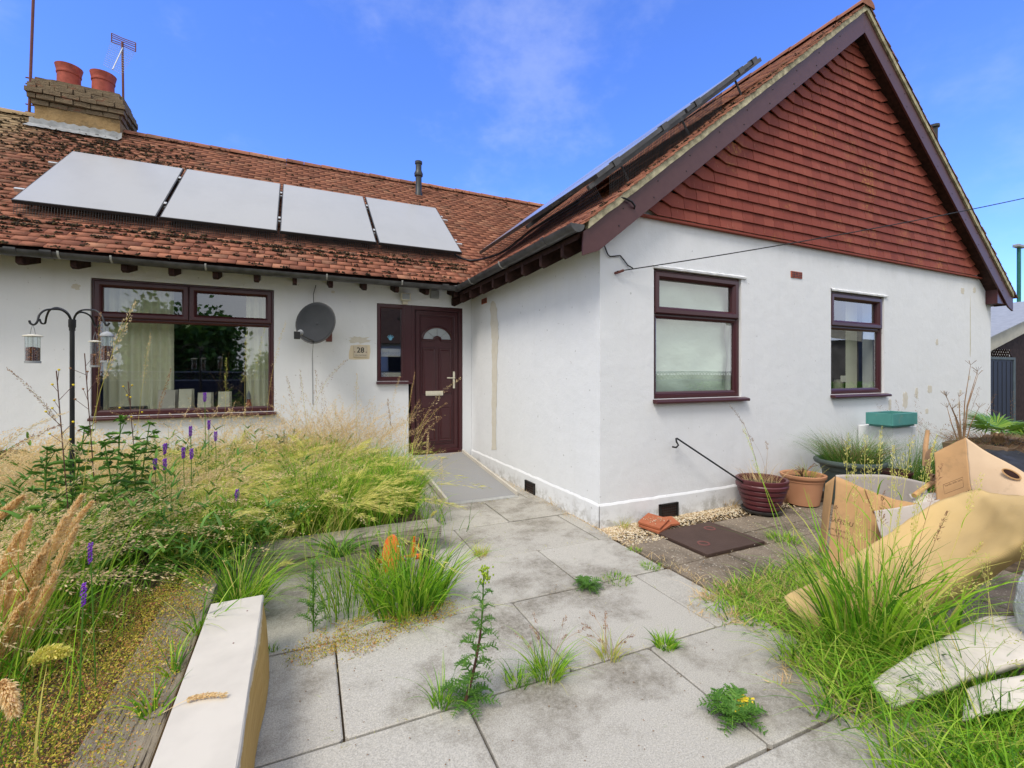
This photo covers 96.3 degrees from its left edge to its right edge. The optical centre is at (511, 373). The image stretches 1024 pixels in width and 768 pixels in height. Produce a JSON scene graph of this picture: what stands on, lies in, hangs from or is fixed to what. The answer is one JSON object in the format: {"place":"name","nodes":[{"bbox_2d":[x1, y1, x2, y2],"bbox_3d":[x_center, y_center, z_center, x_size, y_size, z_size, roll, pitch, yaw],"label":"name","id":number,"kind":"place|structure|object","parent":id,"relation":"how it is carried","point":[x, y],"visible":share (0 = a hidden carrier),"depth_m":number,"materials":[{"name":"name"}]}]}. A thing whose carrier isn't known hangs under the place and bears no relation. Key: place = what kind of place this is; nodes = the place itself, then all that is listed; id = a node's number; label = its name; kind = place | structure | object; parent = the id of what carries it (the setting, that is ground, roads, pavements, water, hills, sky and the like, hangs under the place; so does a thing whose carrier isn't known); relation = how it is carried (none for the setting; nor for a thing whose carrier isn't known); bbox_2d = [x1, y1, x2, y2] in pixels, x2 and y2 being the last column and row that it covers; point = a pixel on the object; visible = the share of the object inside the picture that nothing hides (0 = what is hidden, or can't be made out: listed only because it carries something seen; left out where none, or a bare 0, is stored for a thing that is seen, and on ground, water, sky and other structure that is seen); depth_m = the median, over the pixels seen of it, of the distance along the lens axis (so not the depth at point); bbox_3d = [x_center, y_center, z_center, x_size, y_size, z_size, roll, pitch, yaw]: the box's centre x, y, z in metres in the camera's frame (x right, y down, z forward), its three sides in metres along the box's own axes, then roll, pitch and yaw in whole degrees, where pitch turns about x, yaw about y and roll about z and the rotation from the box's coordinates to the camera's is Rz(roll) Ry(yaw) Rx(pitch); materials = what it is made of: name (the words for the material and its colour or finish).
{"place":"outdoors","nodes":[
{"label":"outdoors","id":0,"kind":"place"},
{"bbox_2d":[0,437,343,597],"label":"grass","id":1,"kind":"structure","parent":0,"point":[160,552],"depth_m":3.02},
{"bbox_2d":[0,486,422,767],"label":"bed soil","id":2,"kind":"structure","parent":0,"point":[396,520],"depth_m":1.84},
{"bbox_2d":[22,445,67,534],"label":"leafy weed","id":3,"kind":"object","parent":2,"relation":"on","point":[32,488],"visible":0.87,"depth_m":2.69,"materials":[{"name":"green plant"}]},
{"bbox_2d":[0,493,94,722],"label":"feather grass","id":4,"kind":"object","parent":2,"relation":"on","point":[10,702],"depth_m":1.89,"materials":[{"name":"plant"}]},
{"bbox_2d":[44,369,74,509],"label":"yellow weed","id":5,"kind":"object","parent":2,"relation":"on","point":[57,389],"visible":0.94,"depth_m":2.72,"materials":[{"name":"green plant"}]},
{"bbox_2d":[28,307,109,508],"bbox_3d":[-3.210,0.379,3.355,0.545,1.743,0.456,0,0,-25],"label":"bird feeder pole","id":6,"kind":"object","parent":2,"relation":"on","point":[72,325],"visible":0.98,"depth_m":3.34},
{"bbox_2d":[22,325,42,362],"bbox_3d":[-3.237,-0.199,3.099,0.100,0.263,0.100,0,0,-25],"label":"bird feeder","id":7,"kind":"object","parent":6,"relation":"hanging from","point":[32,354],"visible":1,"depth_m":3.08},
{"bbox_2d":[99,326,114,362],"bbox_3d":[-2.896,-0.211,3.281,0.089,0.269,0.089,0,0,-25],"label":"bird feeder","id":8,"kind":"object","parent":6,"relation":"hanging from","point":[105,354],"visible":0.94,"depth_m":3.26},
{"bbox_2d":[51,442,94,517],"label":"leafy weed","id":9,"kind":"object","parent":2,"relation":"on","point":[73,494],"visible":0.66,"depth_m":2.83,"materials":[{"name":"green plant"}]},
{"bbox_2d":[56,425,100,512],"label":"leafy weed","id":10,"kind":"object","parent":2,"relation":"on","point":[81,448],"visible":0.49,"depth_m":2.99,"materials":[{"name":"green plant"}]},
{"bbox_2d":[77,582,86,747],"bbox_3d":[-1.437,0.976,1.534,0.016,0.547,0.027,0,0,45],"label":"toadflax","id":11,"kind":"object","parent":2,"relation":"on","point":[83,598],"visible":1,"depth_m":1.53,"materials":[{"name":"green plant"}]},
{"bbox_2d":[0,524,166,767],"bbox_3d":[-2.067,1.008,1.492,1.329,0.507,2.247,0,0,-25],"label":"grass","id":12,"kind":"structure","parent":2,"relation":"on","point":[70,694],"depth_m":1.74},
{"bbox_2d":[0,506,169,688],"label":"grass","id":13,"kind":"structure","parent":2,"relation":"on","point":[32,643],"depth_m":2.01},
{"bbox_2d":[87,542,97,705],"bbox_3d":[-1.558,0.934,1.701,0.030,0.615,0.017,0,0,-45],"label":"toadflax","id":14,"kind":"object","parent":2,"relation":"on","point":[90,552],"visible":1,"depth_m":1.70,"materials":[{"name":"green plant"}]},
{"bbox_2d":[52,302,136,583],"bbox_3d":[-2.394,0.412,2.575,0.491,1.666,0.150,0,0,-25],"label":"seed stalk","id":15,"kind":"object","parent":2,"relation":"on","point":[113,349],"visible":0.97,"depth_m":2.58,"materials":[{"name":"beige plant"}]},
{"bbox_2d":[0,565,215,767],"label":"stonecrop","id":16,"kind":"object","parent":2,"relation":"on","point":[148,605],"visible":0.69,"depth_m":1.77,"materials":[{"name":"plant"}]},
{"bbox_2d":[91,441,141,569],"bbox_3d":[-2.450,0.826,2.836,0.245,0.834,0.238,0,0,38],"label":"leafy weed","id":17,"kind":"object","parent":2,"relation":"on","point":[103,444],"visible":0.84,"depth_m":2.81,"materials":[{"name":"green plant"}]},
{"bbox_2d":[99,415,133,514],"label":"leafy weed","id":18,"kind":"object","parent":2,"relation":"on","point":[121,418],"visible":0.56,"depth_m":3.15,"materials":[{"name":"green plant"}]},
{"bbox_2d":[116,445,150,528],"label":"leafy weed","id":19,"kind":"object","parent":2,"relation":"on","point":[135,468],"visible":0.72,"depth_m":3.02,"materials":[{"name":"green plant"}]},
{"bbox_2d":[122,421,161,502],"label":"leafy weed","id":20,"kind":"object","parent":2,"relation":"on","point":[155,447],"visible":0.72,"depth_m":3.30,"materials":[{"name":"green plant"}]},
{"bbox_2d":[0,423,317,623],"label":"leafy weeds","id":21,"kind":"object","parent":2,"relation":"on","point":[265,529],"visible":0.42,"depth_m":2.86,"materials":[{"name":"green plant"}]},
{"bbox_2d":[0,404,400,656],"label":"seed heads","id":22,"kind":"object","parent":2,"relation":"on","point":[22,464],"visible":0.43,"depth_m":3.25,"materials":[{"name":"plant"}]},
{"bbox_2d":[2,500,431,617],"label":"broad leaves","id":23,"kind":"object","parent":2,"relation":"on","point":[204,558],"visible":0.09,"depth_m":2.92,"materials":[{"name":"green plant"}]},
{"bbox_2d":[1,431,491,573],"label":"barley heads","id":24,"kind":"object","parent":2,"relation":"on","point":[363,498],"visible":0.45,"depth_m":3.53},
{"bbox_2d":[0,418,495,573],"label":"straw grass","id":25,"kind":"structure","parent":2,"relation":"on","point":[259,541],"depth_m":3.42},
{"bbox_2d":[112,429,412,523],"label":"seed heads","id":26,"kind":"object","parent":2,"relation":"on","point":[277,476],"visible":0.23,"depth_m":3.92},
{"bbox_2d":[108,393,438,473],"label":"seed heads","id":27,"kind":"object","parent":2,"relation":"on","point":[347,427],"visible":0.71,"depth_m":5.10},
{"bbox_2d":[261,410,455,511],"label":"seed heads","id":28,"kind":"object","parent":2,"relation":"on","point":[357,468],"visible":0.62,"depth_m":4.20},
{"bbox_2d":[234,429,460,536],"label":"grass","id":29,"kind":"structure","parent":0,"point":[384,517],"depth_m":3.75,"materials":[{"name":"plant"}]},
{"bbox_2d":[0,0,1023,301],"label":"sky","id":30,"kind":"structure","parent":0,"point":[514,99],"materials":[{"name":"blue"}]},
{"bbox_2d":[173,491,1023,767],"bbox_3d":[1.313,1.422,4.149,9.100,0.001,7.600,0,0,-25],"label":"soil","id":31,"kind":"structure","parent":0,"point":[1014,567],"depth_m":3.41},
{"bbox_2d":[103,523,340,652],"bbox_3d":[-1.495,1.149,2.591,1.355,0.512,1.274,0,0,22],"label":"grass tuft","id":32,"kind":"object","parent":31,"relation":"on","point":[236,591],"visible":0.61,"depth_m":2.65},
{"bbox_2d":[565,502,800,545],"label":"gravel","id":33,"kind":"structure","parent":31,"relation":"on","point":[633,528],"depth_m":4.33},
{"bbox_2d":[639,521,671,533],"bbox_3d":[1.310,1.375,4.166,0.201,0.058,0.282,0,0,45],"label":"broken tile","id":34,"kind":"object","parent":33,"relation":"on","point":[668,525],"visible":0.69,"depth_m":4.08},
{"bbox_2d":[638,513,668,529],"bbox_3d":[1.292,1.348,4.180,0.201,0.057,0.262,0,0,36],"label":"broken tile","id":35,"kind":"object","parent":34,"relation":"on","point":[661,524],"visible":0.98,"depth_m":4.15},
{"bbox_2d":[735,473,789,515],"bbox_3d":[2.534,1.228,4.655,0.486,0.336,0.486,0,0,-25],"label":"plant pot","id":36,"kind":"object","parent":33,"relation":"on","point":[753,495],"visible":0.92,"depth_m":4.50,"materials":[{"name":"red ceramic"}]},
{"bbox_2d":[729,404,806,482],"bbox_3d":[2.511,0.712,4.704,0.802,0.807,0.906,0,0,-25],"label":"dead plant","id":37,"kind":"object","parent":36,"relation":"on","point":[759,480],"visible":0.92,"depth_m":4.63,"materials":[{"name":"plant"}]},
{"bbox_2d":[780,469,827,506],"bbox_3d":[3.131,1.239,4.936,0.436,0.322,0.436,0,0,-25],"label":"plant pot","id":38,"kind":"object","parent":31,"relation":"on","point":[799,484],"visible":0.85,"depth_m":4.80,"materials":[{"name":"ceramic"}]},
{"bbox_2d":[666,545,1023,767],"bbox_3d":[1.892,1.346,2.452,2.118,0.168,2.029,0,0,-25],"label":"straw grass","id":39,"kind":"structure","parent":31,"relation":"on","point":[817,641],"depth_m":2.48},
{"bbox_2d":[813,454,888,503],"bbox_3d":[3.655,1.164,4.971,0.660,0.472,0.660,0,0,-25],"label":"plant pot","id":40,"kind":"object","parent":31,"relation":"on","point":[834,469],"visible":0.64,"depth_m":4.79,"materials":[{"name":"plastic"}]},
{"bbox_2d":[779,426,923,464],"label":"pot grass","id":41,"kind":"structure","parent":40,"relation":"in","point":[829,453],"depth_m":4.91,"materials":[{"name":"green plant"}]},
{"bbox_2d":[689,540,1023,767],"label":"grass","id":42,"kind":"structure","parent":31,"relation":"on","point":[970,747],"depth_m":1.86,"materials":[{"name":"plant"}]},
{"bbox_2d":[870,616,1023,710],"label":"stone slab","id":43,"kind":"structure","parent":42,"relation":"on","point":[1003,655],"depth_m":1.92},
{"bbox_2d":[1012,565,1023,631],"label":"white bag","id":44,"kind":"object","parent":43,"relation":"on","point":[1018,609],"visible":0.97,"depth_m":1.97,"materials":[{"name":"white plastic"}]},
{"bbox_2d":[962,674,1023,722],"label":"ribbed mat","id":45,"kind":"object","parent":42,"relation":"on","point":[1014,682],"visible":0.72,"depth_m":1.76,"materials":[{"name":"white plastic"}]},
{"bbox_2d":[713,427,1022,697],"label":"grass clump","id":46,"kind":"object","parent":31,"relation":"on","point":[840,598],"visible":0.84,"depth_m":2.20,"materials":[{"name":"plant"}]},
{"bbox_2d":[858,424,915,475],"bbox_3d":[4.727,1.027,5.783,0.540,0.746,0.380,0,0,-25],"label":"pedestal","id":47,"kind":"object","parent":31,"relation":"on","point":[901,433],"visible":0.33,"depth_m":5.62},
{"bbox_2d":[866,411,916,427],"bbox_3d":[4.663,0.562,5.637,0.540,0.165,0.290,0,0,-25],"label":"plant trough","id":48,"kind":"object","parent":47,"relation":"on","point":[892,419],"visible":1,"depth_m":5.52,"materials":[{"name":"plastic"}]},
{"bbox_2d":[783,489,1023,639],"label":"cardboard sheet","id":49,"kind":"object","parent":31,"relation":"on","point":[994,521],"visible":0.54,"depth_m":2.44,"materials":[{"name":"cardboard"}]},
{"bbox_2d":[830,425,1022,492],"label":"wild shrub","id":50,"kind":"object","parent":31,"relation":"on","point":[919,473],"visible":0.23,"depth_m":5.23,"materials":[{"name":"green plant"}]},
{"bbox_2d":[989,448,1023,472],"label":"dark rubbish","id":51,"kind":"object","parent":31,"relation":"on","point":[1010,456],"visible":0.21,"depth_m":4.53,"materials":[{"name":"plastic"}]},
{"bbox_2d":[943,436,1023,450],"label":"rustic planter","id":52,"kind":"object","parent":51,"relation":"on","point":[986,446],"visible":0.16,"depth_m":5.01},
{"bbox_2d":[941,360,983,439],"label":"bare shrub","id":53,"kind":"object","parent":52,"relation":"in","point":[959,430],"visible":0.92,"depth_m":5.14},
{"bbox_2d":[927,428,1023,449],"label":"dead growth","id":54,"kind":"object","parent":52,"relation":"on","point":[980,440],"visible":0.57,"depth_m":5.29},
{"bbox_2d":[950,409,1023,443],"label":"fan palm","id":55,"kind":"object","parent":52,"relation":"in","point":[985,422],"visible":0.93,"depth_m":5.17,"materials":[{"name":"green plant"}]},
{"bbox_2d":[176,468,1023,767],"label":"path","id":56,"kind":"structure","parent":0,"point":[608,714],"depth_m":2.12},
{"bbox_2d":[150,595,268,767],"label":"timber board","id":57,"kind":"object","parent":56,"relation":"on","point":[232,659],"visible":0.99,"depth_m":1.62,"materials":[{"name":"wood"}]},
{"bbox_2d":[294,555,331,631],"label":"feathery weed","id":58,"kind":"object","parent":56,"relation":"on","point":[313,592],"visible":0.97,"depth_m":2.48,"materials":[{"name":"green plant"}]},
{"bbox_2d":[236,539,436,583],"bbox_3d":[-1.257,1.357,3.414,1.384,0.115,0.207,0,0,-25],"label":"sleeper","id":59,"kind":"object","parent":56,"relation":"on","point":[305,567],"visible":0.26,"depth_m":3.25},
{"bbox_2d":[229,518,440,570],"bbox_3d":[-1.246,1.246,3.402,1.435,0.110,0.207,0,0,-25],"label":"sleeper","id":60,"kind":"object","parent":59,"relation":"on","point":[353,534],"visible":0.54,"depth_m":3.36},
{"bbox_2d":[281,596,465,669],"bbox_3d":[-0.730,1.379,2.521,0.993,0.070,0.412,0,0,-42],"label":"stonecrop","id":61,"kind":"object","parent":56,"relation":"on","point":[367,634],"visible":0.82,"depth_m":2.43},
{"bbox_2d":[278,477,506,639],"bbox_3d":[-0.673,1.038,2.738,1.397,0.737,1.292,0,0,41],"label":"grass clump","id":62,"kind":"object","parent":56,"relation":"on","point":[419,590],"visible":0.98,"depth_m":2.69,"materials":[{"name":"plant"}]},
{"bbox_2d":[369,533,429,573],"bbox_3d":[-0.809,1.271,3.312,0.418,0.270,0.395,0,0,-16],"label":"garden toy","id":63,"kind":"object","parent":56,"relation":"on","point":[375,549],"visible":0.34,"depth_m":3.21,"materials":[{"name":"orange plastic"}]},
{"bbox_2d":[370,455,476,529],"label":"grass","id":64,"kind":"structure","parent":56,"relation":"on","point":[428,514],"depth_m":4.23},
{"bbox_2d":[395,651,470,711],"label":"grass tuft","id":65,"kind":"object","parent":56,"relation":"on","point":[440,698],"visible":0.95,"depth_m":1.95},
{"bbox_2d":[409,449,518,504],"bbox_3d":[-0.713,1.293,5.956,0.883,0.240,2.050,0,0,-25],"label":"door ramp","id":66,"kind":"structure","parent":56,"relation":"on","point":[464,463],"depth_m":5.68,"materials":[{"name":"concrete"}]},
{"bbox_2d":[440,565,500,721],"bbox_3d":[-0.181,1.109,1.959,0.258,0.586,0.289,0,0,-25],"label":"ragwort","id":67,"kind":"object","parent":56,"relation":"on","point":[469,679],"visible":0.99,"depth_m":1.94,"materials":[{"name":"green plant"}]},
{"bbox_2d":[495,655,534,691],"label":"grass tuft","id":68,"kind":"object","parent":56,"relation":"on","point":[513,677],"visible":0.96,"depth_m":2.08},
{"bbox_2d":[495,613,598,688],"bbox_3d":[0.150,1.269,2.090,0.523,0.272,0.524,0,0,4],"label":"grass tuft","id":69,"kind":"object","parent":56,"relation":"on","point":[561,670],"visible":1,"depth_m":2.13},
{"bbox_2d":[574,574,604,596],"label":"rosette weed","id":70,"kind":"object","parent":56,"relation":"on","point":[584,581],"visible":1,"depth_m":3.00,"materials":[{"name":"green plant"}]},
{"bbox_2d":[569,611,641,662],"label":"grass tuft","id":71,"kind":"object","parent":56,"relation":"on","point":[613,655],"visible":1,"depth_m":2.26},
{"bbox_2d":[643,626,683,651],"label":"grass tuft","id":72,"kind":"object","parent":56,"relation":"on","point":[672,643],"visible":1,"depth_m":2.35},
{"bbox_2d":[696,683,767,736],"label":"rosette weed","id":73,"kind":"object","parent":56,"relation":"on","point":[743,711],"visible":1,"depth_m":1.88,"materials":[{"name":"green plant"}]},
{"bbox_2d":[687,573,861,702],"bbox_3d":[1.540,1.372,2.549,0.989,0.079,1.198,0,0,-10],"label":"dry thatch","id":74,"kind":"object","parent":56,"relation":"on","point":[738,613],"visible":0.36,"depth_m":2.68,"materials":[{"name":"plant"}]},
{"bbox_2d":[781,499,1023,757],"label":"grass clump","id":75,"kind":"object","parent":56,"relation":"on","point":[1020,721],"visible":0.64,"depth_m":1.86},
{"bbox_3d":[-1.067,1.352,1.076,0.226,0.124,3.256,0,0,-25],"label":"sleeper","id":76,"kind":"object","parent":56,"relation":"on","visible":0},
{"bbox_2d":[68,583,217,767],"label":"sleeper","id":77,"kind":"object","parent":76,"relation":"on","point":[151,740],"visible":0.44,"depth_m":1.61,"materials":[{"name":"wood"}]},
{"bbox_2d":[104,662,187,719],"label":"grass tuft","id":78,"kind":"object","parent":77,"relation":"on","point":[144,702],"visible":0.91,"depth_m":1.60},
{"bbox_2d":[128,627,198,677],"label":"grass tuft","id":79,"kind":"object","parent":77,"relation":"on","point":[175,659],"visible":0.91,"depth_m":1.84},
{"bbox_2d":[148,578,250,635],"bbox_3d":[-1.376,1.074,2.080,0.409,0.244,0.479,0,0,12],"label":"grass tuft","id":80,"kind":"object","parent":77,"relation":"on","point":[195,625],"visible":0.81,"depth_m":2.08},
{"bbox_2d":[620,502,1019,631],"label":"patio","id":81,"kind":"structure","parent":0,"point":[658,547],"depth_m":3.53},
{"bbox_2d":[656,522,764,556],"bbox_3d":[1.683,1.405,3.925,0.660,0.029,0.560,0,0,-25],"label":"manhole cover","id":82,"kind":"object","parent":81,"relation":"in","point":[707,539],"visible":1,"depth_m":3.87,"materials":[{"name":"metal"}]},
{"bbox_2d":[819,474,927,569],"bbox_3d":[2.713,1.124,3.244,1.368,0.833,0.493,0,0,-14],"label":"flattened box","id":83,"kind":"object","parent":81,"relation":"on","point":[838,489],"visible":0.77,"depth_m":3.12,"materials":[{"name":"brown"}]},
{"bbox_2d":[875,499,939,533],"bbox_3d":[2.563,0.941,2.902,0.544,0.229,0.148,0,0,-11],"label":"grey card sheet","id":84,"kind":"object","parent":83,"relation":"on","point":[906,512],"visible":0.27,"depth_m":2.93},
{"bbox_2d":[934,437,1023,500],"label":"cardboard box","id":85,"kind":"object","parent":83,"relation":"on","point":[965,462],"visible":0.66,"depth_m":2.97,"materials":[{"name":"brown cardboard"}]},
{"bbox_2d":[991,301,1023,432],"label":"garage","id":86,"kind":"structure","parent":0,"point":[1007,333],"depth_m":11.41,"materials":[{"name":"grey"}]},
{"bbox_2d":[991,357,1015,430],"bbox_3d":[11.864,0.503,11.166,1.592,1.793,0.070,0,0,-25],"label":"door","id":87,"kind":"structure","parent":86,"relation":"in","point":[1003,369],"depth_m":11.23,"materials":[{"name":"blue paint"}]},
{"bbox_2d":[991,433,1023,437],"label":"ground","id":88,"kind":"structure","parent":0,"point":[1011,434],"depth_m":10.94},
{"bbox_2d":[0,0,1017,528],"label":"bungalow","id":89,"kind":"object","parent":88,"relation":"on","point":[534,350],"visible":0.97,"depth_m":5.68,"materials":[{"name":"beige"}]},
{"bbox_2d":[25,0,34,112],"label":"aerial mast","id":90,"kind":"object","parent":89,"relation":"attached to","point":[29,104],"visible":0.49,"depth_m":7.35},
{"bbox_2d":[103,33,135,97],"bbox_3d":[-6.577,-5.186,7.702,0.402,1.305,0.564,0,0,-25],"label":"television aerial","id":91,"kind":"object","parent":89,"relation":"on","point":[122,52],"visible":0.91,"depth_m":7.84,"materials":[{"name":"metal"}]},
{"bbox_2d":[103,288,173,409],"bbox_3d":[-4.625,-0.375,5.696,0.700,1.650,0.066,0,0,-25],"label":"curtain","id":92,"kind":"object","parent":89,"relation":"hanging from","point":[129,354],"visible":0.74,"depth_m":5.69,"materials":[{"name":"fabric"}]},
{"bbox_2d":[157,390,177,408],"bbox_3d":[-4.333,0.343,5.780,0.198,0.265,0.108,0,0,-25],"label":"greetings card","id":93,"kind":"object","parent":89,"relation":"on","point":[170,399],"visible":0.64,"depth_m":5.76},
{"bbox_2d":[87,278,276,420],"bbox_3d":[-3.990,-0.277,5.683,1.912,1.645,0.162,0,0,-25],"label":"window","id":94,"kind":"structure","parent":89,"relation":"in","point":[189,316],"depth_m":5.65,"materials":[{"name":"plastic"}]},
{"bbox_2d":[178,389,194,407],"bbox_3d":[-4.158,0.338,5.862,0.155,0.274,0.108,0,0,-25],"label":"greetings card","id":95,"kind":"object","parent":89,"relation":"on","point":[184,396],"visible":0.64,"depth_m":5.83,"materials":[{"name":"white paper"}]},
{"bbox_2d":[246,297,267,405],"bbox_3d":[-3.438,-0.375,6.252,0.320,1.650,0.055,0,0,-25],"label":"curtain","id":96,"kind":"object","parent":89,"relation":"hanging from","point":[255,307],"visible":0.6,"depth_m":6.24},
{"bbox_2d":[0,117,522,283],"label":"roof moss","id":97,"kind":"object","parent":89,"relation":"on","point":[72,225],"visible":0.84,"depth_m":6.33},
{"bbox_2d":[294,285,335,402],"bbox_3d":[-2.543,-0.388,5.918,0.486,1.628,0.764,0,0,-25],"label":"satellite dish","id":98,"kind":"object","parent":89,"relation":"attached to","point":[315,323],"visible":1,"depth_m":5.92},
{"bbox_2d":[349,345,369,359],"bbox_3d":[-2.160,-0.299,6.508,0.293,0.215,0.020,0,0,-25],"label":"house number plaque","id":99,"kind":"object","parent":89,"relation":"attached to","point":[357,352],"visible":1,"depth_m":6.50,"materials":[{"name":"ceramic"}]},
{"bbox_2d":[376,303,413,383],"bbox_3d":[-1.727,-0.427,6.745,0.530,1.174,0.150,0,0,-25],"label":"window","id":100,"kind":"structure","parent":89,"relation":"in","point":[380,380],"depth_m":6.73,"materials":[{"name":"brown plastic"}]},
{"bbox_2d":[0,15,848,213],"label":"ridge lichen","id":101,"kind":"object","parent":89,"relation":"on","point":[704,125],"visible":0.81,"depth_m":5.09},
{"bbox_2d":[405,305,461,455],"bbox_3d":[-1.211,0.138,7.047,0.901,2.304,0.250,0,0,-25],"label":"door","id":102,"kind":"structure","parent":89,"relation":"in","point":[433,335],"depth_m":7.02,"materials":[{"name":"plastic"}]},
{"bbox_2d":[454,200,579,261],"bbox_3d":[-0.001,-1.826,6.287,0.290,0.225,2.948,0,0,-34],"label":"solar cable","id":103,"kind":"object","parent":89,"relation":"attached to","point":[488,257],"visible":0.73,"depth_m":6.12,"materials":[{"name":"black plastic"}]},
{"bbox_2d":[656,281,726,390],"bbox_3d":[1.863,-0.385,4.826,1.183,1.230,0.086,0,0,-27],"label":"sheeting","id":104,"kind":"object","parent":89,"relation":"hanging from","point":[691,355],"visible":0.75,"depth_m":4.83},
{"bbox_2d":[653,264,749,403],"bbox_3d":[1.938,-0.380,4.722,1.293,1.352,0.162,0,0,-25],"label":"window","id":105,"kind":"structure","parent":89,"relation":"in","point":[731,317],"depth_m":4.73,"materials":[{"name":"plastic"}]},
{"bbox_2d":[614,198,1023,273],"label":"overhead wire","id":106,"kind":"object","parent":89,"relation":"attached to","point":[619,271],"visible":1,"depth_m":4.59,"materials":[{"name":"black plastic"}]},
{"bbox_2d":[846,302,856,387],"bbox_3d":[4.651,-0.375,6.287,0.320,1.250,0.030,0,0,-25],"label":"net curtain","id":107,"kind":"object","parent":89,"relation":"hanging from","point":[851,351],"visible":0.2,"depth_m":6.29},
{"bbox_2d":[830,288,891,397],"bbox_3d":[4.451,-0.373,5.900,1.232,1.357,0.162,0,0,-25],"label":"window","id":108,"kind":"structure","parent":89,"relation":"in","point":[875,327],"depth_m":5.95,"materials":[{"name":"plastic"}]},
{"bbox_2d":[1012,244,1023,301],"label":"street lamp","id":109,"kind":"object","parent":88,"relation":"on","point":[1019,247],"visible":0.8,"depth_m":21.94,"materials":[{"name":"metal"}]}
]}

